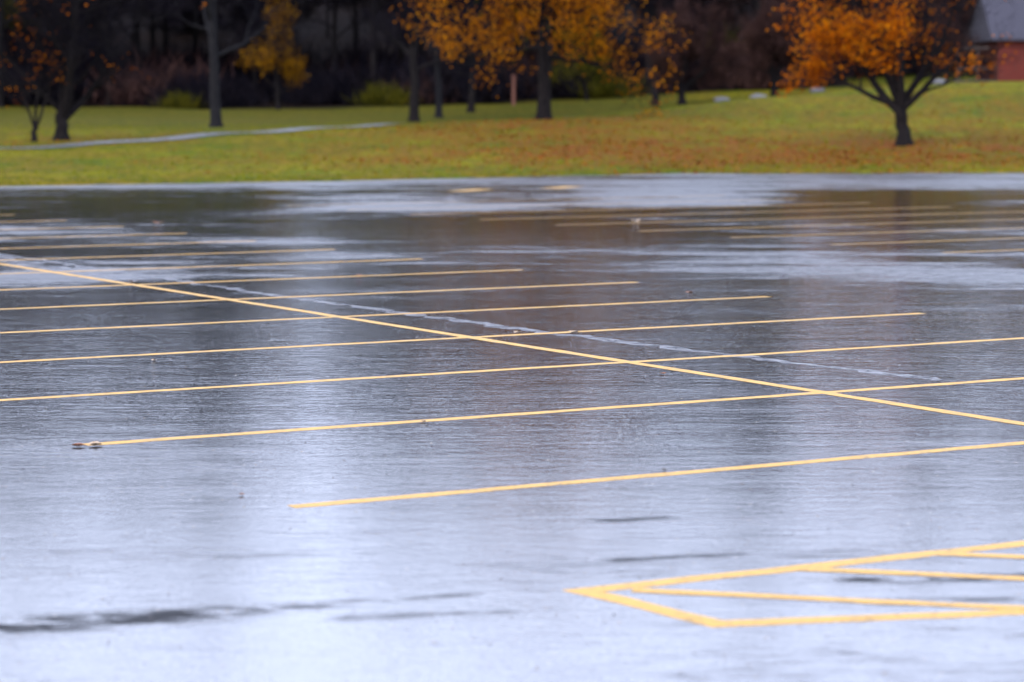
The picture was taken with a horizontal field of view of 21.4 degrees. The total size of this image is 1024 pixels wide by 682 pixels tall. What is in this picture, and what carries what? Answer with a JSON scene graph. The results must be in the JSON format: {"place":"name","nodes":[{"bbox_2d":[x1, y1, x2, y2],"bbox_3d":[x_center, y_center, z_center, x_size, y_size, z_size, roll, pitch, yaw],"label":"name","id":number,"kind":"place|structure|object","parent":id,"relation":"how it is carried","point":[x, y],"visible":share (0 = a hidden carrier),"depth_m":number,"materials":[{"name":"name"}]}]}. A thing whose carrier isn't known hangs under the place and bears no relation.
{"place":"outdoors","nodes":[
{"label":"outdoors","id":0,"kind":"place"},
{"bbox_2d":[0,173,1023,681],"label":"parking lot","id":1,"kind":"structure","parent":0,"point":[466,577],"depth_m":17.98,"materials":[{"name":"grey asphalt"}]},
{"bbox_2d":[70,443,84,445],"bbox_3d":[-2.764,0.655,17.127,0.139,0.019,0.076,0,5,0],"label":"fallen leaf","id":2,"kind":"object","parent":1,"relation":"on","point":[78,444],"visible":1,"depth_m":17.12,"materials":[{"name":"brown plant"}]},
{"bbox_2d":[89,441,101,444],"bbox_3d":[-2.648,0.652,17.150,0.090,0.021,0.164,1,5,15],"label":"fallen leaf","id":3,"kind":"object","parent":1,"relation":"on","point":[95,443],"visible":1,"depth_m":17.18,"materials":[{"name":"beige plant"}]},
{"bbox_2d":[0,254,940,379],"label":"pavement seam","id":4,"kind":"object","parent":1,"relation":"on","point":[629,342],"visible":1,"depth_m":27.20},
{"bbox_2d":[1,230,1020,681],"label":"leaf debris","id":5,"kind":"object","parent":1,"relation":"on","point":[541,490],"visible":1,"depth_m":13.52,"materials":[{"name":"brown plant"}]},
{"bbox_2d":[0,220,1023,507],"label":"parking stall line","id":6,"kind":"object","parent":1,"relation":"on","point":[482,370],"visible":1,"depth_m":20.99,"materials":[{"name":"yellow paint"}]},
{"bbox_2d":[0,263,1023,424],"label":"parking row centre line","id":7,"kind":"object","parent":1,"relation":"on","point":[767,383],"visible":1,"depth_m":23.09,"materials":[{"name":"yellow paint"}]},
{"bbox_2d":[454,186,583,190],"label":"painted arrow marking","id":8,"kind":"object","parent":1,"relation":"on","point":[560,187],"visible":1,"depth_m":65.70,"materials":[{"name":"yellow paint"}]},
{"bbox_2d":[289,196,1023,252],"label":"parking stall line","id":9,"kind":"object","parent":1,"relation":"on","point":[741,219],"visible":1,"depth_m":49.83,"materials":[{"name":"yellow paint"}]},
{"bbox_2d":[563,541,1023,626],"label":"hatched island marking","id":10,"kind":"object","parent":1,"relation":"on","point":[598,592],"visible":1,"depth_m":12.04,"materials":[{"name":"yellow paint"}]},
{"bbox_2d":[0,0,1023,185],"bbox_3d":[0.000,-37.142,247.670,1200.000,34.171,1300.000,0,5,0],"label":"grass lawn","id":11,"kind":"structure","parent":0,"point":[90,113],"depth_m":105.12,"materials":[{"name":"green plant"}]},
{"bbox_2d":[0,0,86,141],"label":"bare sapling","id":12,"kind":"object","parent":11,"relation":"on","point":[53,76],"visible":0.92,"depth_m":104.09,"materials":[{"name":"brown plant"}]},
{"bbox_2d":[0,0,207,140],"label":"bare tree","id":13,"kind":"object","parent":11,"relation":"on","point":[70,13],"visible":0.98,"depth_m":104.35,"materials":[{"name":"brown plant"}]},
{"bbox_2d":[150,88,209,108],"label":"yellow green shrub","id":14,"kind":"object","parent":11,"relation":"on","point":[184,101],"visible":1,"depth_m":183.73,"materials":[{"name":"green plant"}]},
{"bbox_2d":[153,0,342,127],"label":"bare tree","id":15,"kind":"object","parent":11,"relation":"on","point":[212,28],"visible":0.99,"depth_m":125.95,"materials":[{"name":"brown plant"}]},
{"bbox_2d":[235,0,309,109],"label":"yellow tree","id":16,"kind":"object","parent":11,"relation":"on","point":[292,66],"visible":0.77,"depth_m":175.69,"materials":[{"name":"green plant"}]},
{"bbox_2d":[0,108,668,147],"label":"footpath","id":17,"kind":"structure","parent":11,"relation":"on","point":[163,138],"depth_m":106.10,"materials":[{"name":"concrete"}]},
{"bbox_2d":[342,80,422,105],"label":"yellow green shrub","id":18,"kind":"object","parent":11,"relation":"on","point":[375,97],"visible":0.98,"depth_m":182.53,"materials":[{"name":"green plant"}]},
{"bbox_2d":[354,0,504,121],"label":"bare tree","id":19,"kind":"object","parent":11,"relation":"on","point":[414,92],"visible":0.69,"depth_m":149.24,"materials":[{"name":"brown plant"}]},
{"bbox_2d":[378,0,511,117],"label":"bare tree","id":20,"kind":"object","parent":11,"relation":"on","point":[438,110],"visible":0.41,"depth_m":155.27,"materials":[{"name":"brown plant"}]},
{"bbox_2d":[380,0,558,111],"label":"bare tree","id":21,"kind":"object","parent":11,"relation":"on","point":[471,104],"visible":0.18,"depth_m":165.18,"materials":[{"name":"orange plant"}]},
{"bbox_2d":[0,0,976,106],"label":"distant woodland","id":22,"kind":"object","parent":11,"relation":"on","point":[135,37],"visible":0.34,"depth_m":197.65,"materials":[{"name":"brown plant"}]},
{"bbox_2d":[1,0,976,108],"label":"underbrush","id":23,"kind":"object","parent":11,"relation":"on","point":[324,86],"visible":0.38,"depth_m":192.44,"materials":[{"name":"brown plant"}]},
{"bbox_2d":[511,75,515,104],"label":"wooden post","id":24,"kind":"object","parent":11,"relation":"on","point":[513,91],"visible":0.75,"depth_m":177.15,"materials":[{"name":"brown wood"}]},
{"bbox_2d":[4,88,1023,180],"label":"fallen leaves","id":25,"kind":"object","parent":11,"relation":"on","point":[713,160],"visible":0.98,"depth_m":91.36,"materials":[{"name":"brown plant"}]},
{"bbox_2d":[387,0,691,119],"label":"maple tree","id":26,"kind":"object","parent":11,"relation":"on","point":[565,12],"visible":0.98,"depth_m":114.23,"materials":[{"name":"orange plant"}]},
{"bbox_2d":[549,10,619,100],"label":"yellow green tree","id":27,"kind":"object","parent":11,"relation":"on","point":[585,68],"visible":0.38,"depth_m":180.58,"materials":[{"name":"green plant"}]},
{"bbox_2d":[570,70,651,97],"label":"yellow green shrub","id":28,"kind":"object","parent":11,"relation":"on","point":[606,92],"visible":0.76,"depth_m":186.22,"materials":[{"name":"green plant"}]},
{"bbox_2d":[592,0,714,104],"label":"maple tree","id":29,"kind":"object","parent":11,"relation":"on","point":[651,12],"visible":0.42,"depth_m":163.98,"materials":[{"name":"brown plant"}]},
{"bbox_2d":[637,0,752,104],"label":"brown ornamental tree","id":30,"kind":"object","parent":11,"relation":"on","point":[706,71],"visible":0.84,"depth_m":158.67,"materials":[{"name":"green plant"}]},
{"bbox_2d":[713,97,728,101],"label":"boulder","id":31,"kind":"object","parent":11,"relation":"on","point":[718,99],"visible":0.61,"depth_m":159.12,"materials":[{"name":"grey stone"}]},
{"bbox_2d":[750,94,766,97],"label":"boulder","id":32,"kind":"object","parent":11,"relation":"on","point":[756,95],"visible":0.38,"depth_m":157.15,"materials":[{"name":"grey stone"}]},
{"bbox_2d":[731,0,839,96],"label":"brown ornamental tree","id":33,"kind":"object","parent":11,"relation":"on","point":[764,45],"visible":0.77,"depth_m":164.64,"materials":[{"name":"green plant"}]},
{"bbox_2d":[809,88,824,92],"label":"boulder","id":34,"kind":"object","parent":11,"relation":"on","point":[813,90],"visible":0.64,"depth_m":165.03,"materials":[{"name":"grey stone"}]},
{"bbox_2d":[766,0,1023,145],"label":"maple tree","id":35,"kind":"object","parent":11,"relation":"on","point":[848,38],"visible":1,"depth_m":94.56,"materials":[{"name":"orange plant"}]},
{"bbox_2d":[827,0,982,74],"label":"brown ornamental tree","id":36,"kind":"object","parent":11,"relation":"on","point":[914,63],"visible":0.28,"depth_m":169.44,"materials":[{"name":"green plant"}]},
{"bbox_2d":[931,79,945,84],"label":"boulder","id":37,"kind":"object","parent":11,"relation":"on","point":[939,81],"visible":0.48,"depth_m":140.11,"materials":[{"name":"grey stone"}]},
{"bbox_2d":[945,80,996,82],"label":"porch floor","id":38,"kind":"structure","parent":11,"relation":"on","point":[968,80],"depth_m":185.65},
{"bbox_2d":[976,49,978,79],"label":"porch post","id":39,"kind":"object","parent":38,"relation":"on","point":[977,50],"visible":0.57,"depth_m":185.62,"materials":[{"name":"grey wood"}]},
{"bbox_2d":[950,47,988,49],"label":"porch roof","id":40,"kind":"structure","parent":39,"relation":"on","point":[973,47],"depth_m":185.25,"materials":[{"name":"grey"}]},
{"bbox_2d":[960,67,994,68],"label":"porch rail","id":41,"kind":"object","parent":39,"relation":"attached to","point":[979,67],"visible":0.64,"depth_m":185.69,"materials":[{"name":"grey wood"}]},
{"bbox_2d":[976,41,1023,80],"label":"walls","id":42,"kind":"structure","parent":11,"relation":"on","point":[1014,72],"depth_m":185.10,"materials":[{"name":"red brick"}]},
{"bbox_2d":[968,0,1023,43],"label":"roof","id":43,"kind":"structure","parent":42,"relation":"on","point":[998,13],"depth_m":186.90,"materials":[{"name":"grey"}]}
]}

